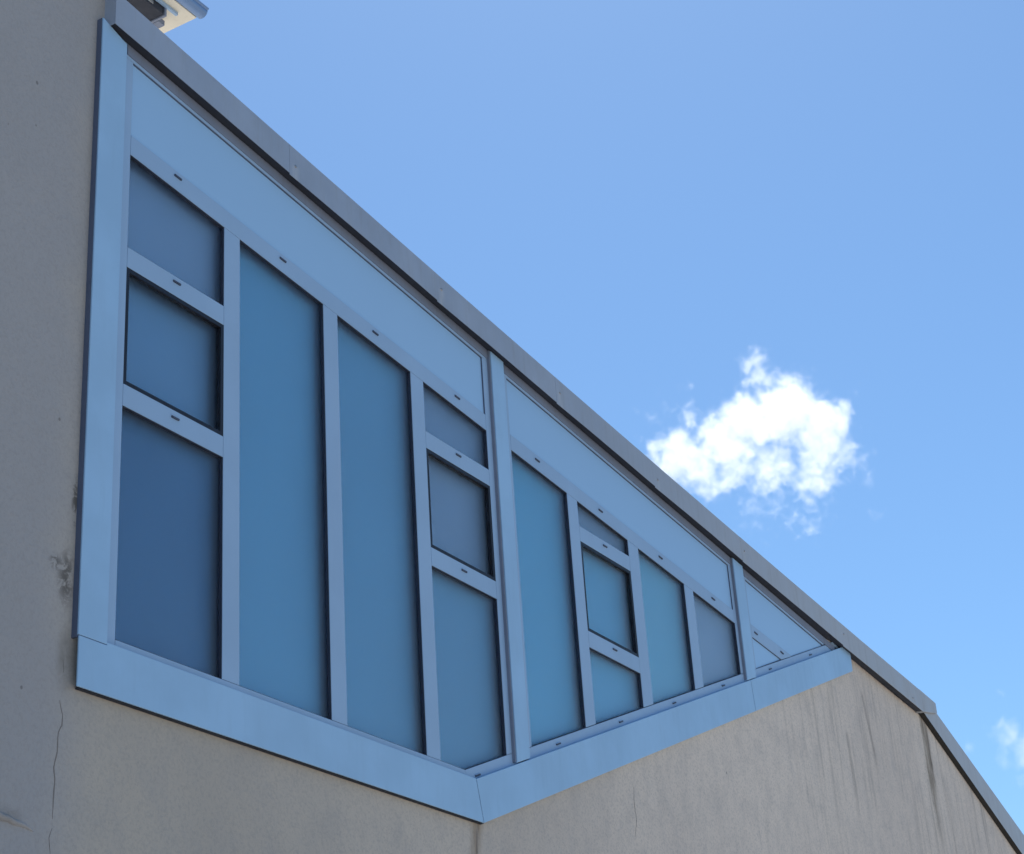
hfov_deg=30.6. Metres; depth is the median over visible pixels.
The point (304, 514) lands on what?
window
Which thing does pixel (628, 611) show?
window
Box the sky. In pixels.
[164,0,1023,833]
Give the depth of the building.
11.17 m
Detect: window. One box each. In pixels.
[107,41,516,777]
[503,364,747,762]
[743,569,837,678]
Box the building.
[0,0,1023,853]
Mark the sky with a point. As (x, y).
(776, 247)
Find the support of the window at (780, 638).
in the building

